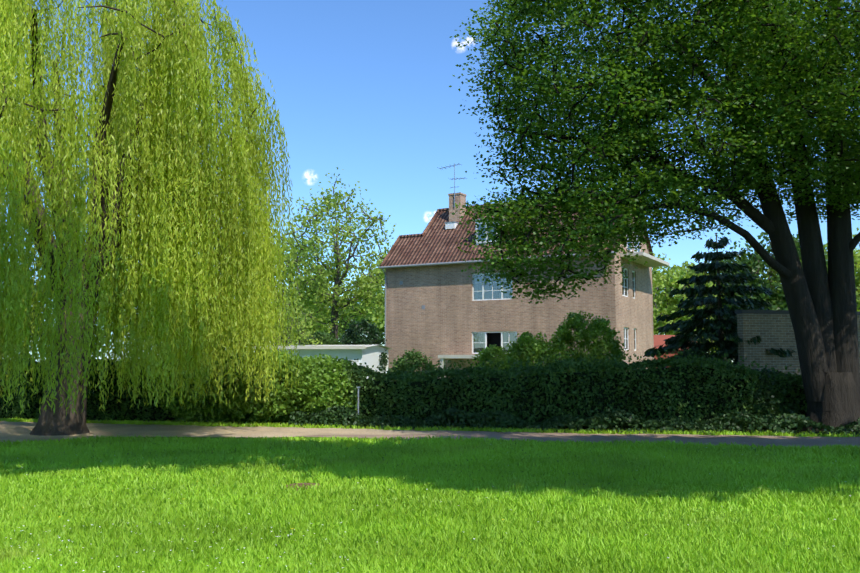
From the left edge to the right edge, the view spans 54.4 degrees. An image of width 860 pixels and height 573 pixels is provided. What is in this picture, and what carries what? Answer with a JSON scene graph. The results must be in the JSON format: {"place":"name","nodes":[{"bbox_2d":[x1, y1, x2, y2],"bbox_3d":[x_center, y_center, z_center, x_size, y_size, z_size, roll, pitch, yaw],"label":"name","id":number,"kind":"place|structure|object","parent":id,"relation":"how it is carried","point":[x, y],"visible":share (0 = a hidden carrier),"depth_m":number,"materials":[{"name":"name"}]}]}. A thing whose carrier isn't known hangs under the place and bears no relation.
{"place":"outdoors","nodes":[
{"label":"outdoors","id":0,"kind":"place"},
{"bbox_2d":[0,362,859,572],"bbox_3d":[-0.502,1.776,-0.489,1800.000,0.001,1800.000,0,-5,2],"label":"ground","id":1,"kind":"structure","parent":0,"point":[235,421],"depth_m":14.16,"materials":[{"name":"green plant"}]},
{"bbox_2d":[0,304,34,358],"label":"tree leaves","id":2,"kind":"object","parent":1,"relation":"on","point":[22,339],"visible":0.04,"depth_m":118.00,"materials":[{"name":"green plant"}]},
{"bbox_2d":[5,242,126,359],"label":"tree leaves","id":3,"kind":"object","parent":1,"relation":"on","point":[35,290],"depth_m":108.48,"materials":[{"name":"green plant"}]},
{"bbox_2d":[0,351,175,420],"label":"hedge","id":4,"kind":"object","parent":1,"relation":"on","point":[103,414],"depth_m":25.40,"materials":[{"name":"green plant"}]},
{"bbox_2d":[0,0,299,435],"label":"willow","id":5,"kind":"object","parent":1,"relation":"on","point":[179,290],"depth_m":19.06,"materials":[{"name":"green plant"}]},
{"bbox_2d":[6,522,348,571],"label":"daisies","id":6,"kind":"object","parent":1,"relation":"on","point":[169,540],"visible":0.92,"depth_m":7.93,"materials":[{"name":"plant"}]},
{"bbox_2d":[0,421,436,443],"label":"footpath","id":7,"kind":"structure","parent":1,"relation":"on","point":[13,431],"depth_m":21.21,"materials":[{"name":"beige gravel"}]},
{"bbox_2d":[203,347,317,423],"bbox_3d":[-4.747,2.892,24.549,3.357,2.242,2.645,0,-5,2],"label":"bush","id":8,"kind":"object","parent":1,"relation":"on","point":[241,408],"visible":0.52,"depth_m":23.71,"materials":[{"name":"green plant"}]},
{"bbox_2d":[267,297,316,345],"bbox_3d":[-7.027,2.819,39.739,3.128,4.985,2.623,0,-5,2],"label":"tree","id":9,"kind":"object","parent":1,"relation":"on","point":[293,326],"visible":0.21,"depth_m":39.76,"materials":[{"name":"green plant"}]},
{"bbox_2d":[254,292,322,345],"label":"tree leaves","id":10,"kind":"object","parent":9,"relation":"attached to","point":[303,323],"visible":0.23,"depth_m":39.58,"materials":[{"name":"green plant"}]},
{"bbox_2d":[251,236,351,344],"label":"tree leaves","id":11,"kind":"object","parent":1,"relation":"on","point":[316,308],"depth_m":58.96,"materials":[{"name":"green plant"}]},
{"bbox_2d":[286,483,320,490],"bbox_3d":[-1.810,2.843,11.905,0.580,0.043,0.580,0,-5,2],"label":"dirt patch","id":12,"kind":"object","parent":1,"relation":"on","point":[305,484],"visible":0.33,"depth_m":11.92,"materials":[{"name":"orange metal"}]},
{"bbox_2d":[299,330,342,344],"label":"dark shrub leaves","id":13,"kind":"object","parent":1,"relation":"on","point":[327,339],"depth_m":42.40,"materials":[{"name":"green plant"}]},
{"bbox_2d":[277,354,365,423],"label":"shrub leaves","id":14,"kind":"object","parent":1,"relation":"on","point":[321,374],"visible":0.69,"depth_m":23.53,"materials":[{"name":"green plant"}]},
{"bbox_2d":[273,289,373,344],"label":"tree leaves","id":15,"kind":"object","parent":1,"relation":"on","point":[341,322],"depth_m":126.20,"materials":[{"name":"green plant"}]},
{"bbox_2d":[259,345,387,378],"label":"white garage walls","id":16,"kind":"structure","parent":1,"relation":"on","point":[369,356],"depth_m":37.87,"materials":[{"name":"white paint"}]},
{"bbox_2d":[284,345,390,348],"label":"garage roof","id":17,"kind":"structure","parent":16,"relation":"on","point":[347,345],"depth_m":39.79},
{"bbox_2d":[254,346,365,348],"bbox_3d":[-5.498,2.752,37.621,5.340,0.140,0.080,-1,-5,9],"label":"roof edge","id":18,"kind":"object","parent":17,"relation":"attached to","point":[330,347],"visible":0.64,"depth_m":37.44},
{"bbox_2d":[275,167,395,341],"bbox_3d":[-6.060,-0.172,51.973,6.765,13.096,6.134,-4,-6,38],"label":"tree","id":19,"kind":"object","parent":1,"relation":"on","point":[333,312],"visible":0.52,"depth_m":51.72,"materials":[{"name":"green plant"}]},
{"bbox_2d":[356,387,359,420],"bbox_3d":[-1.959,3.281,22.816,0.100,1.090,0.100,0,-5,2],"label":"metal post","id":20,"kind":"object","parent":1,"relation":"on","point":[357,400],"visible":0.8,"depth_m":22.81,"materials":[{"name":"grey metal"}]},
{"bbox_2d":[337,318,388,371],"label":"dark shrub","id":21,"kind":"object","parent":1,"relation":"on","point":[353,335],"visible":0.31,"depth_m":41.26,"materials":[{"name":"green plant"}]},
{"bbox_2d":[346,246,390,341],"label":"tree leaves","id":22,"kind":"object","parent":1,"relation":"on","point":[375,318],"depth_m":108.26,"materials":[{"name":"green plant"}]},
{"bbox_2d":[387,348,436,381],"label":"garden shrub leaves","id":23,"kind":"object","parent":1,"relation":"on","point":[418,359],"visible":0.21,"depth_m":35.21,"materials":[{"name":"green plant"}]},
{"bbox_2d":[0,417,859,436],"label":"verge grass","id":24,"kind":"structure","parent":1,"relation":"on","point":[420,428],"depth_m":21.50,"materials":[{"name":"green plant"}]},
{"bbox_2d":[17,442,849,571],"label":"sparse daisy heads","id":25,"kind":"object","parent":1,"relation":"on","point":[458,505],"visible":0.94,"depth_m":9.44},
{"bbox_2d":[472,344,510,376],"bbox_3d":[2.627,3.631,34.415,2.060,2.528,1.934,-3,-6,29],"label":"bush","id":26,"kind":"object","parent":1,"relation":"on","point":[492,352],"visible":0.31,"depth_m":34.12,"materials":[{"name":"green plant"}]},
{"bbox_2d":[385,214,653,378],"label":"house wall","id":27,"kind":"structure","parent":1,"relation":"on","point":[451,317],"depth_m":44.49,"materials":[{"name":"brown brick"}]},
{"bbox_2d":[487,333,500,347],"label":"open window","id":28,"kind":"structure","parent":27,"relation":"in","point":[493,338],"depth_m":44.02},
{"bbox_2d":[379,219,615,345],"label":"zinc house gutters","id":29,"kind":"object","parent":27,"relation":"attached to","point":[426,264],"visible":0.5,"depth_m":45.73,"materials":[{"name":"grey metal"}]},
{"bbox_2d":[380,199,653,265],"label":"house roof tiles","id":30,"kind":"object","parent":27,"relation":"on","point":[435,241],"visible":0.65,"depth_m":46.86,"materials":[{"name":"brown tile"}]},
{"bbox_2d":[448,192,466,221],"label":"house chimney","id":31,"kind":"object","parent":30,"relation":"on","point":[460,197],"visible":0.64,"depth_m":48.23,"materials":[{"name":"brown brick"}]},
{"bbox_2d":[437,163,466,206],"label":"antenna","id":32,"kind":"object","parent":31,"relation":"attached to","point":[453,178],"visible":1,"depth_m":48.27,"materials":[{"name":"grey metal"}]},
{"bbox_2d":[445,220,640,353],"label":"windows","id":33,"kind":"structure","parent":27,"relation":"in","point":[451,225],"depth_m":43.86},
{"bbox_2d":[438,252,669,377],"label":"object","id":34,"kind":"structure","parent":27,"relation":"attached to","point":[652,261],"depth_m":43.51,"materials":[{"name":"white concrete"}]},
{"bbox_2d":[502,331,559,377],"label":"garden shrub leaves","id":35,"kind":"object","parent":1,"relation":"on","point":[538,348],"visible":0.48,"depth_m":32.04,"materials":[{"name":"green plant"}]},
{"bbox_2d":[336,349,806,427],"bbox_3d":[10.801,2.732,22.648,27.202,2.180,2.290,0,-5,5],"label":"hedge","id":36,"kind":"object","parent":1,"relation":"on","point":[549,369],"depth_m":22.55,"materials":[{"name":"green plant"}]},
{"bbox_2d":[292,423,853,435],"bbox_3d":[10.068,3.689,21.356,28.215,0.001,2.749,0,-5,5],"label":"ivy soil strip","id":37,"kind":"object","parent":1,"relation":"on","point":[610,429],"visible":0.04,"depth_m":22.12,"materials":[{"name":"brown soil"}]},
{"bbox_2d":[288,405,859,435],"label":"ivy ground cover","id":38,"kind":"object","parent":1,"relation":"on","point":[777,421],"visible":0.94,"depth_m":21.45,"materials":[{"name":"green plant"}]},
{"bbox_2d":[297,430,859,447],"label":"gravel path","id":39,"kind":"structure","parent":1,"relation":"on","point":[765,440],"depth_m":19.61,"materials":[{"name":"gravel"}]},
{"bbox_2d":[547,310,628,372],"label":"garden shrub leaves","id":40,"kind":"object","parent":1,"relation":"on","point":[576,323],"visible":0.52,"depth_m":32.45,"materials":[{"name":"green plant"}]},
{"bbox_2d":[449,0,859,431],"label":"tree","id":41,"kind":"object","parent":1,"relation":"on","point":[742,17],"depth_m":19.44,"materials":[{"name":"green plant"}]},
{"bbox_2d":[654,350,682,366],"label":"red shed wood","id":42,"kind":"object","parent":1,"relation":"on","point":[675,352],"depth_m":55.26,"materials":[{"name":"red wood"}]},
{"bbox_2d":[652,253,724,352],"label":"tree","id":43,"kind":"object","parent":1,"relation":"on","point":[671,276],"depth_m":81.88,"materials":[{"name":"green plant"}]},
{"bbox_2d":[670,249,765,360],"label":"tree leaves","id":44,"kind":"object","parent":1,"relation":"on","point":[723,284],"depth_m":93.45,"materials":[{"name":"green plant"}]},
{"bbox_2d":[643,234,796,374],"bbox_3d":[11.025,1.280,32.066,7.052,6.703,7.029,0,-5,2],"label":"spruce","id":45,"kind":"object","parent":1,"relation":"on","point":[707,329],"depth_m":31.47,"materials":[{"name":"green plant"}]},
{"bbox_2d":[729,367,801,427],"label":"shrub leaves","id":46,"kind":"object","parent":1,"relation":"on","point":[771,401],"depth_m":22.09,"materials":[{"name":"green plant"}]},
{"bbox_2d":[704,232,827,339],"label":"tree leaves","id":47,"kind":"object","parent":1,"relation":"on","point":[779,299],"depth_m":48.28,"materials":[{"name":"green plant"}]},
{"bbox_2d":[737,313,859,385],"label":"brick garden wall","id":48,"kind":"structure","parent":1,"relation":"on","point":[776,331],"depth_m":29.56,"materials":[{"name":"grey brick"}]},
{"bbox_2d":[735,310,859,314],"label":"wall coping","id":49,"kind":"object","parent":48,"relation":"on","point":[765,311],"visible":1,"depth_m":29.59,"materials":[{"name":"grey concrete"}]},
{"bbox_2d":[761,227,859,310],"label":"tree","id":50,"kind":"object","parent":1,"relation":"on","point":[856,253],"depth_m":54.59,"materials":[{"name":"green plant"}]},
{"bbox_2d":[3,0,859,361],"label":"sky","id":51,"kind":"structure","parent":0,"point":[362,89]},
{"bbox_2d":[654,335,696,349],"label":"shed roof","id":52,"kind":"structure","parent":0,"point":[658,339],"depth_m":56.26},
{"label":"shrub stems","id":53,"kind":"object","parent":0,"visible":0},
{"bbox_2d":[147,347,262,422],"bbox_3d":[-6.638,2.907,24.990,3.433,2.317,2.698,0,-5,2],"label":"shrub","id":54,"kind":"object","parent":53,"relation":"attached to","point":[197,411],"visible":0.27,"depth_m":24.16,"materials":[{"name":"green plant"}]}
]}

